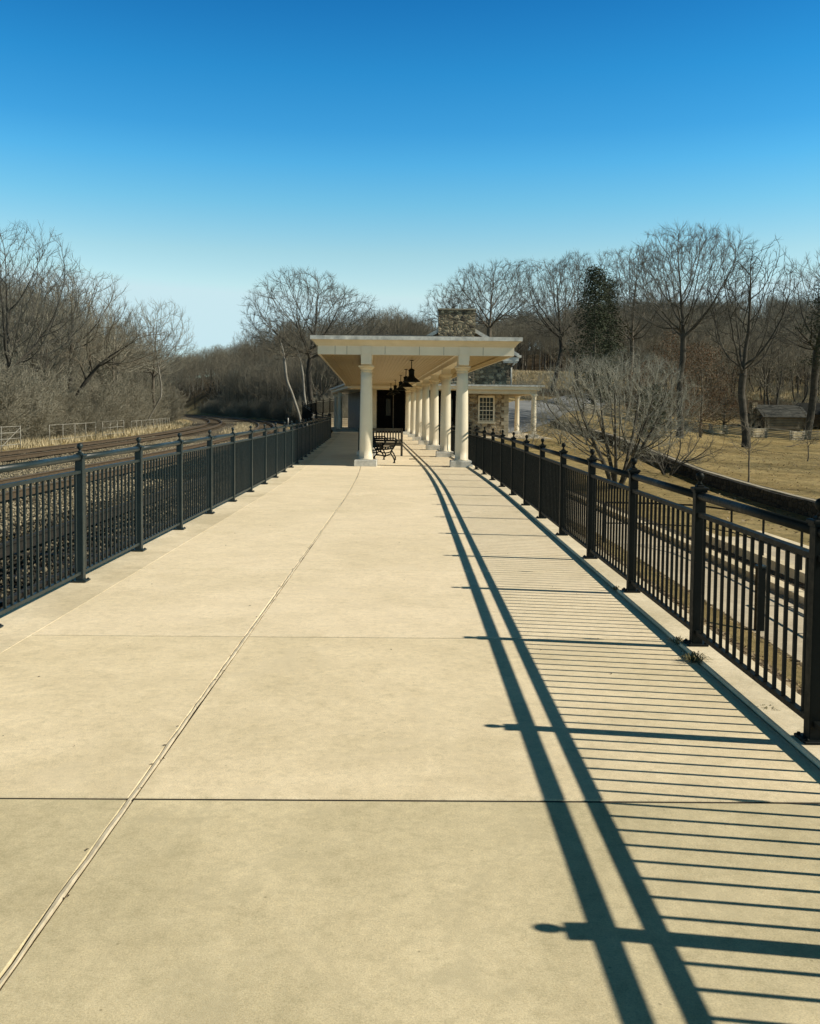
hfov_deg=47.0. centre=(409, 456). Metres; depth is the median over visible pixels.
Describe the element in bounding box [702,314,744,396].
bare tree
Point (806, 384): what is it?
bare tree
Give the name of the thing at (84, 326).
bare tree
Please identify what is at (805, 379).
bare tree
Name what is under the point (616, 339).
bare tree
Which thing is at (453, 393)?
door
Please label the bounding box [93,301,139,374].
bare tree
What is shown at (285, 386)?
bare tree
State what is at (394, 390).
pendant lamp
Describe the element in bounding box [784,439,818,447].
fallen log
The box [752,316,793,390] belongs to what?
bare tree
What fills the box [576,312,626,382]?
bare tree
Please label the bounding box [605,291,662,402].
bare tree
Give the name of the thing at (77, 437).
straw grass
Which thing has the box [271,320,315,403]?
bare tree
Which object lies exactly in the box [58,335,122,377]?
bare tree
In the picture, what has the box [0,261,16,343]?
bare tree
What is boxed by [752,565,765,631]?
lamp bollard
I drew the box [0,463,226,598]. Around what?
oily ballast
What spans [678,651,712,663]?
weed tuft
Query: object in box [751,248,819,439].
bare tree
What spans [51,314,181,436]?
bare tree
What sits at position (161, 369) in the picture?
bare tree
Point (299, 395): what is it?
bare tree
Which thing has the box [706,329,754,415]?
bare tree
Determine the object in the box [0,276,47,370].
bare tree
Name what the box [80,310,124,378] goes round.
bare tree
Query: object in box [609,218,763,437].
bare tree
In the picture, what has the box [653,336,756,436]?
beech tree
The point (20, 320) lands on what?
bare tree
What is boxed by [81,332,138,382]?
bare tree
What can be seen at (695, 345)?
bare tree
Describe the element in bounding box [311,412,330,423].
platform end railing
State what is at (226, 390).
bare tree
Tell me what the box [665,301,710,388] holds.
bare tree
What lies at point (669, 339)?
bare tree
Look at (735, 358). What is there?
bare tree
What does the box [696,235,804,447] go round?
bare tree
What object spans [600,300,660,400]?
bare tree
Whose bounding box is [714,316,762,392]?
bare tree
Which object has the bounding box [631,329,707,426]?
beech tree
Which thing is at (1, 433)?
pipe fence
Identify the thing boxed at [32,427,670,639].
platform deck
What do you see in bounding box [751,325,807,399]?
bare tree
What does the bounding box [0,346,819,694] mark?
ground
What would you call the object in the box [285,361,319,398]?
bare tree
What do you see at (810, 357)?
bare tree
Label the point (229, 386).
bare tree
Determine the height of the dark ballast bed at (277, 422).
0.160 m
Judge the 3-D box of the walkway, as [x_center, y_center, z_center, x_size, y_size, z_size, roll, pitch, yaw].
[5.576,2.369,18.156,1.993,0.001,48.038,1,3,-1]
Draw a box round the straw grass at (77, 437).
[0,420,194,451]
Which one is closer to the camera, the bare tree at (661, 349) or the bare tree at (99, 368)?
the bare tree at (99, 368)
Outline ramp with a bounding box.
[725,537,804,567]
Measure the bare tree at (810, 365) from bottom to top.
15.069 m
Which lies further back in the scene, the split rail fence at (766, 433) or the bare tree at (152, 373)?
the split rail fence at (766, 433)
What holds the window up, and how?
in the station building
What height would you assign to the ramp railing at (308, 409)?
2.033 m
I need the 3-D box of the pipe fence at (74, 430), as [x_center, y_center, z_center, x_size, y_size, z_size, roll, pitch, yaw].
[-19.789,-1.410,55.711,0.079,1.100,9.576,0,3,-4]
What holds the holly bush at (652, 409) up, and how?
on the ground at (760, 474)
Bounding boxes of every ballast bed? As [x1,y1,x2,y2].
[0,417,289,533]
[0,421,295,593]
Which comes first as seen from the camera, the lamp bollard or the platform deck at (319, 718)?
the platform deck at (319, 718)
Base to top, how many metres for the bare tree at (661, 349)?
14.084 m
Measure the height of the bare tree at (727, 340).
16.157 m
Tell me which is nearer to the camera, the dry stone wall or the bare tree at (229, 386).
the dry stone wall
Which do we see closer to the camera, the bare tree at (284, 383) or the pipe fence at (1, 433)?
the pipe fence at (1, 433)
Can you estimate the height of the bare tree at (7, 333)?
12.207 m
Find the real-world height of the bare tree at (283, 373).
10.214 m
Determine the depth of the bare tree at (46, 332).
68.53 m
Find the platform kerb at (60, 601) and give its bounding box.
[0,427,819,769]
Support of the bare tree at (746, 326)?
on the ground at (760, 474)
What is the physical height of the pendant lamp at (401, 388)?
0.649 m
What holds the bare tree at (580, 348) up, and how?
on the ground at (760, 474)
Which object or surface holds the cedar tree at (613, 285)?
on the ground at (760, 474)
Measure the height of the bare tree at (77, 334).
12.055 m
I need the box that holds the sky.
[0,0,819,382]
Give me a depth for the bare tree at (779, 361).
161.90 m
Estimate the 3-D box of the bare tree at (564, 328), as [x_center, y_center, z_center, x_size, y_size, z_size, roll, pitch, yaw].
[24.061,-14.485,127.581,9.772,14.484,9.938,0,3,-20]
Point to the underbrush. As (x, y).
(137, 402)
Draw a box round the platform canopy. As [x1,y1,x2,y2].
[310,335,522,466]
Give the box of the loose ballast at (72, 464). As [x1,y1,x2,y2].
[0,436,248,529]
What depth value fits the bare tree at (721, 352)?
162.58 m
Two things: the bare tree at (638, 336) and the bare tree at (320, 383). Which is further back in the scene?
the bare tree at (638, 336)
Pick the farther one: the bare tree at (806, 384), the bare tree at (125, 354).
the bare tree at (806, 384)
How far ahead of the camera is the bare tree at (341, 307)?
106.01 m
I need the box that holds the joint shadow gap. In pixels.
[0,510,819,803]
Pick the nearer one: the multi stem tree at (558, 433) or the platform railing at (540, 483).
the platform railing at (540, 483)
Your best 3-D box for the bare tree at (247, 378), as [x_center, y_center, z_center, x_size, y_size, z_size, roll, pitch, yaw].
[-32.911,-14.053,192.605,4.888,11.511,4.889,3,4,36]
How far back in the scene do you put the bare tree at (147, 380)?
107.34 m
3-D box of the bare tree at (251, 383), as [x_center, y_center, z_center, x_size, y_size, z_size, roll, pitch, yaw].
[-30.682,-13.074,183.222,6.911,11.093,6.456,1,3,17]
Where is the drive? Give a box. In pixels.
[508,394,622,432]
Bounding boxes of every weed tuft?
[667,636,687,645]
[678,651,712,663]
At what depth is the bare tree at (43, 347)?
74.74 m
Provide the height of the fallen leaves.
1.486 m
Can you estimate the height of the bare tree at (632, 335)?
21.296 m
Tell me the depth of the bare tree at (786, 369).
173.64 m
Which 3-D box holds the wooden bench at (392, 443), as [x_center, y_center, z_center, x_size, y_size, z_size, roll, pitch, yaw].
[-0.963,-0.485,31.025,1.460,0.905,0.575,1,3,0]
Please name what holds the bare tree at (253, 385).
on the ground at (760, 474)
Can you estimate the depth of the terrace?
61.75 m
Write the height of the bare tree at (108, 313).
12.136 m
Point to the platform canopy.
(366, 363)
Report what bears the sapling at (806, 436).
on the ground at (760, 474)
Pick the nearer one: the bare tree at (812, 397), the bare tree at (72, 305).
the bare tree at (72, 305)
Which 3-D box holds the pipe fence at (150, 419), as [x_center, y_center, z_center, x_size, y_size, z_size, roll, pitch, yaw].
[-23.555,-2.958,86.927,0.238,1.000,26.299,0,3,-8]
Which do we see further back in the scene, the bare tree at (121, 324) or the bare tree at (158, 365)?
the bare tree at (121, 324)
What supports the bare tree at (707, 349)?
on the ground at (760, 474)
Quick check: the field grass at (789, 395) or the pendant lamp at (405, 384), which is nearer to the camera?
the pendant lamp at (405, 384)
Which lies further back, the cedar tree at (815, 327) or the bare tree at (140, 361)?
the bare tree at (140, 361)
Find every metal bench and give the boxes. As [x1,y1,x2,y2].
[373,432,397,462]
[373,436,385,459]
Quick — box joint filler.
[0,466,360,989]
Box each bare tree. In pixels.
[0,220,97,444]
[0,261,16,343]
[0,262,83,377]
[0,265,39,374]
[0,268,51,374]
[0,273,40,371]
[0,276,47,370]
[0,282,30,366]
[0,285,86,382]
[0,285,92,386]
[0,285,97,437]
[2,270,93,436]
[10,304,68,378]
[18,262,128,434]
[35,299,105,380]
[43,289,97,375]
[49,288,98,368]
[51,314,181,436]
[52,286,131,386]
[54,309,122,379]
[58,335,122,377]
[63,309,164,428]
[75,292,143,391]
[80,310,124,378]
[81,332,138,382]
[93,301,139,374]
[96,322,142,387]
[102,308,179,427]
[106,321,160,386]
[108,298,201,422]
[129,357,158,392]
[130,342,171,386]
[130,359,151,385]
[131,337,156,384]
[132,331,174,388]
[143,340,173,385]
[146,354,180,387]
[214,369,232,402]
[216,371,238,400]
[224,371,242,399]
[227,374,246,403]
[236,265,393,403]
[236,365,255,397]
[237,362,265,402]
[238,362,257,398]
[243,364,274,399]
[247,370,260,397]
[253,364,280,400]
[259,318,310,422]
[259,365,282,403]
[266,374,290,401]
[269,368,295,400]
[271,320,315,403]
[275,358,297,394]
[275,368,296,399]
[280,368,306,396]
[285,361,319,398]
[287,364,305,400]
[290,364,307,400]
[296,348,340,399]
[305,351,331,390]
[316,351,342,386]
[419,284,487,322]
[436,257,549,336]
[504,249,600,391]
[538,252,618,390]
[554,299,604,393]
[557,299,624,399]
[572,314,596,373]
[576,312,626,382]
[578,243,685,409]
[586,314,639,390]
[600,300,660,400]
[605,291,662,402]
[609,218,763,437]
[613,304,660,375]
[613,307,665,397]
[631,310,679,395]
[638,313,686,404]
[640,320,672,382]
[641,308,686,375]
[646,308,692,390]
[654,300,709,412]
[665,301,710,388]
[667,314,731,400]
[677,313,712,380]
[687,329,743,409]
[689,324,721,385]
[695,300,758,403]
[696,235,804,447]
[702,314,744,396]
[704,328,741,384]
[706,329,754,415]
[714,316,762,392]
[714,321,741,379]
[725,304,764,362]
[728,320,765,376]
[738,315,774,391]
[747,318,806,404]
[747,325,782,398]
[747,336,786,389]
[749,310,798,404]
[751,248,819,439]
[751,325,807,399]
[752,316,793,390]
[762,336,803,393]
[773,340,802,391]
[775,322,815,396]
[776,311,819,402]
[784,327,813,402]
[799,320,819,395]
[803,324,819,382]
[804,335,819,386]
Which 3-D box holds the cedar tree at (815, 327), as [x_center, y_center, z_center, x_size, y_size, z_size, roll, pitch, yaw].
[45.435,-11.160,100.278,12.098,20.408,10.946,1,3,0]
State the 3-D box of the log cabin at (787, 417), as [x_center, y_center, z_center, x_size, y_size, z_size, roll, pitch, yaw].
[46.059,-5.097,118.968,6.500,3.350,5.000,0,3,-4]
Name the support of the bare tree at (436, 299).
on the ground at (760, 474)
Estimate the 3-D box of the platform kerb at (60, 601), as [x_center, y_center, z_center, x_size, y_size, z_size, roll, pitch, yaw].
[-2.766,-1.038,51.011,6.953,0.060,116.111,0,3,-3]
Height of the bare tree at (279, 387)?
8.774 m
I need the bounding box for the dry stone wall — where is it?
[550,420,817,517]
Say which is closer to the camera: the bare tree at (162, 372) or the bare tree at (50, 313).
the bare tree at (50, 313)
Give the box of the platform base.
[26,469,359,952]
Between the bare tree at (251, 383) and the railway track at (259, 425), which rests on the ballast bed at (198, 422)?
the railway track at (259, 425)
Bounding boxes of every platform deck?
[0,635,819,801]
[0,799,819,1023]
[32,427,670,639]
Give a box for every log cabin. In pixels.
[747,402,806,429]
[795,403,819,426]
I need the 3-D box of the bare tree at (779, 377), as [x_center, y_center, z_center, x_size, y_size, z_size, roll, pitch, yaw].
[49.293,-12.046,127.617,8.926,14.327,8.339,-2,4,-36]
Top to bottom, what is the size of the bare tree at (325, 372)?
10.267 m
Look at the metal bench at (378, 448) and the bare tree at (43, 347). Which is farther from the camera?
the bare tree at (43, 347)
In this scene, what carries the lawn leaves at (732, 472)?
on the ground at (760, 474)
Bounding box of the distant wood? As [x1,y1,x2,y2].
[0,289,819,409]
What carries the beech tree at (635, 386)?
on the ground at (760, 474)
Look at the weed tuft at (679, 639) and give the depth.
6.22 m
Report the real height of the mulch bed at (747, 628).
0.001 m
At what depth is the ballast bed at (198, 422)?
69.11 m
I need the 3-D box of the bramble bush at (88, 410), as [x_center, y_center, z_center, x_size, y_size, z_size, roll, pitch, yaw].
[-20.823,-2.698,59.507,5.152,3.743,4.671,1,3,0]
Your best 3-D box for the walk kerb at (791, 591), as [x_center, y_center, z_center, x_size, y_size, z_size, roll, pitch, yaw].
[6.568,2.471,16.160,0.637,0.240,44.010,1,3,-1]
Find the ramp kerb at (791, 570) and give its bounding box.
[706,531,808,583]
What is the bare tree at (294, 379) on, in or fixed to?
on the ground at (760, 474)
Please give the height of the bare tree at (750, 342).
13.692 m
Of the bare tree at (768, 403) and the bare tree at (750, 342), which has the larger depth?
the bare tree at (750, 342)
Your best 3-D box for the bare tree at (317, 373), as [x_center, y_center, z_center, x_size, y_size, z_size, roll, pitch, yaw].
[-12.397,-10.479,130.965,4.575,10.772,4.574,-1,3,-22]
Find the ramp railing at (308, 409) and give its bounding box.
[302,398,333,423]
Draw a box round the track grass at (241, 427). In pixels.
[215,422,256,433]
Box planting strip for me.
[599,500,804,590]
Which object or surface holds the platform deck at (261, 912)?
on the platform base
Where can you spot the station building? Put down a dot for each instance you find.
(492, 389)
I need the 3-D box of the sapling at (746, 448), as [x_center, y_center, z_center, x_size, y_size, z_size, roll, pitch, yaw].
[15.382,-0.421,43.090,2.316,3.822,2.223,1,3,0]
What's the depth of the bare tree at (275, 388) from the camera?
152.87 m
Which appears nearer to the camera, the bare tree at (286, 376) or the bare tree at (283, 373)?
the bare tree at (286, 376)
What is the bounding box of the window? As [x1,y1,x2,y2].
[477,395,494,423]
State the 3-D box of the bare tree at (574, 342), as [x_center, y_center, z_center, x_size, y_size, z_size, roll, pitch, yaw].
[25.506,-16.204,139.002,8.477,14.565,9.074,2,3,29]
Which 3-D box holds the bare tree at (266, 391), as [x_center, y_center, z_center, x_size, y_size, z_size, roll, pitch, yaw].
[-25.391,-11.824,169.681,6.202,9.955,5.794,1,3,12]
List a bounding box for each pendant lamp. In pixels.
[390,380,399,392]
[395,375,406,390]
[399,369,412,386]
[403,360,419,381]
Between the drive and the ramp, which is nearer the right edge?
the ramp
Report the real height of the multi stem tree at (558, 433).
2.720 m
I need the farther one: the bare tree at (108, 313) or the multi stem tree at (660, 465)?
the bare tree at (108, 313)
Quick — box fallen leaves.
[571,525,801,694]
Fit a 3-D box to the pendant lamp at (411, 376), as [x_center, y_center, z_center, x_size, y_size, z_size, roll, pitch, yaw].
[0.046,-2.543,28.108,0.536,0.649,0.536,1,3,0]
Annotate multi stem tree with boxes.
[522,403,604,443]
[528,345,705,487]
[611,400,730,475]
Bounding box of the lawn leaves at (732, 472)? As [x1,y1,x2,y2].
[529,428,819,541]
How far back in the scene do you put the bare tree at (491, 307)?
123.02 m
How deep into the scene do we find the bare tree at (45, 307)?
71.24 m
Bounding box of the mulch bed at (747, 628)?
[648,565,800,663]
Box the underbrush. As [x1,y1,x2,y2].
[0,342,819,443]
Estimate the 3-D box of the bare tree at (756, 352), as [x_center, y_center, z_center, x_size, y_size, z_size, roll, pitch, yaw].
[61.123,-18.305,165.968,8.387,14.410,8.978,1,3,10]
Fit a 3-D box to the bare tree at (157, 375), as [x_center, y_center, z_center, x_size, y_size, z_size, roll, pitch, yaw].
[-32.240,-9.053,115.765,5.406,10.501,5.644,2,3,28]
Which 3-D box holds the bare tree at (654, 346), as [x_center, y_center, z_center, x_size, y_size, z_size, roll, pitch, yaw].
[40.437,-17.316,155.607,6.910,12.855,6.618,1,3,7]
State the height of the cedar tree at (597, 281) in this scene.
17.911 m
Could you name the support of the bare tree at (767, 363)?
on the ground at (760, 474)
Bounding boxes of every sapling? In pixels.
[718,407,770,481]
[795,419,819,460]
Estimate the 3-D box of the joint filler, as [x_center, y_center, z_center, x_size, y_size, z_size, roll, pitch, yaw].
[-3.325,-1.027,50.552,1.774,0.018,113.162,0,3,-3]
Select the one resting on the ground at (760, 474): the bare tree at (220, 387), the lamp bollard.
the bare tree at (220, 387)
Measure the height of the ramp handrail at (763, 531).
1.022 m
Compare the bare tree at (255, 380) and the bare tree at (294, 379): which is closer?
the bare tree at (294, 379)
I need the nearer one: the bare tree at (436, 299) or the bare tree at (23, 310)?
the bare tree at (23, 310)
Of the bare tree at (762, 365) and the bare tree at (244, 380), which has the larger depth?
the bare tree at (244, 380)
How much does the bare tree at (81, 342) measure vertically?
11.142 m
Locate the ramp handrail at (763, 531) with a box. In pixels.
[604,502,802,569]
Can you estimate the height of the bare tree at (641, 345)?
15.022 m
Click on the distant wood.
(230, 359)
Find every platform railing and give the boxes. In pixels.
[0,415,330,627]
[429,420,819,744]
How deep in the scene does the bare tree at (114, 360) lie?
77.24 m
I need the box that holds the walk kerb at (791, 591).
[599,503,803,605]
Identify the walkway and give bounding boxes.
[566,497,803,661]
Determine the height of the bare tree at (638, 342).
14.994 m
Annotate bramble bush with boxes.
[12,376,65,440]
[53,386,124,437]
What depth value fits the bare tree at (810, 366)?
133.60 m
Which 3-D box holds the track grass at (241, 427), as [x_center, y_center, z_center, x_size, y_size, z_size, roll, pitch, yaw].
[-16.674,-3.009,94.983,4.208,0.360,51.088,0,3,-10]
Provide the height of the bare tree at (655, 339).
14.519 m
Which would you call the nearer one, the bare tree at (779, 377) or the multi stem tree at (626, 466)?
the multi stem tree at (626, 466)
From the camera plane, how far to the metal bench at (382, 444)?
28.59 m
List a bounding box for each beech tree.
[609,362,674,418]
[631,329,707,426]
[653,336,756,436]
[696,373,752,434]
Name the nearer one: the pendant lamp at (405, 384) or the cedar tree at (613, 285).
the pendant lamp at (405, 384)
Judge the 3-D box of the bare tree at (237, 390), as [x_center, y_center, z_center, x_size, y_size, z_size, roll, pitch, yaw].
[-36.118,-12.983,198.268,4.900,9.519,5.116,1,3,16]
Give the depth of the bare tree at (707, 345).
131.34 m
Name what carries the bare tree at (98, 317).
on the ground at (760, 474)
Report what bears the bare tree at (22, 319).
on the ground at (760, 474)
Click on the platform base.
(153, 771)
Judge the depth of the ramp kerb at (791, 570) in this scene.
20.50 m
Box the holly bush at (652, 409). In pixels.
[626,384,678,439]
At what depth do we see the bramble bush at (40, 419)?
51.59 m
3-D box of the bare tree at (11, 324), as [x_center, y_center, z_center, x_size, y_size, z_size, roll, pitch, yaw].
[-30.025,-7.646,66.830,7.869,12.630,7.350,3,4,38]
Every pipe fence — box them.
[0,426,20,450]
[49,422,95,442]
[102,420,123,437]
[131,417,169,430]
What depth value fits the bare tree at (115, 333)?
80.72 m
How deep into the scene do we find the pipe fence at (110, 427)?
64.69 m
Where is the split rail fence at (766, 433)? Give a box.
[585,404,819,439]
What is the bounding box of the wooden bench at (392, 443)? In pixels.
[358,428,402,455]
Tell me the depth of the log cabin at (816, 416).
119.81 m
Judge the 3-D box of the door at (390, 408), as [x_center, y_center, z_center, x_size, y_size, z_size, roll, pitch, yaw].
[-1.244,-3.007,61.868,1.840,2.860,0.107,1,3,0]
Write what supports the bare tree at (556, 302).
on the ground at (760, 474)
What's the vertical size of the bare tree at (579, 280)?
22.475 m
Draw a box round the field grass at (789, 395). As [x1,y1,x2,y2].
[512,369,819,402]
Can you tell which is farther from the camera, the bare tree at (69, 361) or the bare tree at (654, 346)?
the bare tree at (654, 346)
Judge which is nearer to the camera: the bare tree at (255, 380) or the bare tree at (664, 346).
the bare tree at (664, 346)
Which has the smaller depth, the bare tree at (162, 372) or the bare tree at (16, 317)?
the bare tree at (16, 317)
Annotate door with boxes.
[377,390,404,432]
[429,390,455,429]
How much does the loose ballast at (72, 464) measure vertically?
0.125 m
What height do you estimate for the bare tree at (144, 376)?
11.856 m
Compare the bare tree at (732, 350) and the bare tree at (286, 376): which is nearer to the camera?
the bare tree at (286, 376)
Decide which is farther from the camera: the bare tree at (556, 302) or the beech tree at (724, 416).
the bare tree at (556, 302)
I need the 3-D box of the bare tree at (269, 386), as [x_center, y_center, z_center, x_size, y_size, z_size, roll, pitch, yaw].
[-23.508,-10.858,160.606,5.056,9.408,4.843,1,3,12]
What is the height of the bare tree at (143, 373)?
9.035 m
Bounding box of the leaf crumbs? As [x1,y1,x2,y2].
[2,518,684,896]
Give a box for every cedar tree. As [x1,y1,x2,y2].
[554,264,633,409]
[575,275,642,408]
[773,276,819,375]
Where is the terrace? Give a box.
[481,432,551,438]
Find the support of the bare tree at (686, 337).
on the ground at (760, 474)
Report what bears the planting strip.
on the ground at (760, 474)
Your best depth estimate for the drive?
93.62 m
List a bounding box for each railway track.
[0,414,279,510]
[0,415,225,464]
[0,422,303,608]
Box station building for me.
[329,308,544,437]
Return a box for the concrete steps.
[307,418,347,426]
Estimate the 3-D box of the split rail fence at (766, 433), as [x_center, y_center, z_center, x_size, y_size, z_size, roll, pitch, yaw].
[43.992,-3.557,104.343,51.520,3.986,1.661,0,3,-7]
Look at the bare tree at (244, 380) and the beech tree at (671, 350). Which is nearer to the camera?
the beech tree at (671, 350)
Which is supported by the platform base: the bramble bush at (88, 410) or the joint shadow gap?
the joint shadow gap
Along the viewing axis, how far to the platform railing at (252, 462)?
9.91 m
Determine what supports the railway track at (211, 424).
on the ballast bed at (198, 422)
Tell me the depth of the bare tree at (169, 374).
139.53 m
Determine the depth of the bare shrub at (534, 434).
53.84 m
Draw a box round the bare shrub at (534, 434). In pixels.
[509,419,553,443]

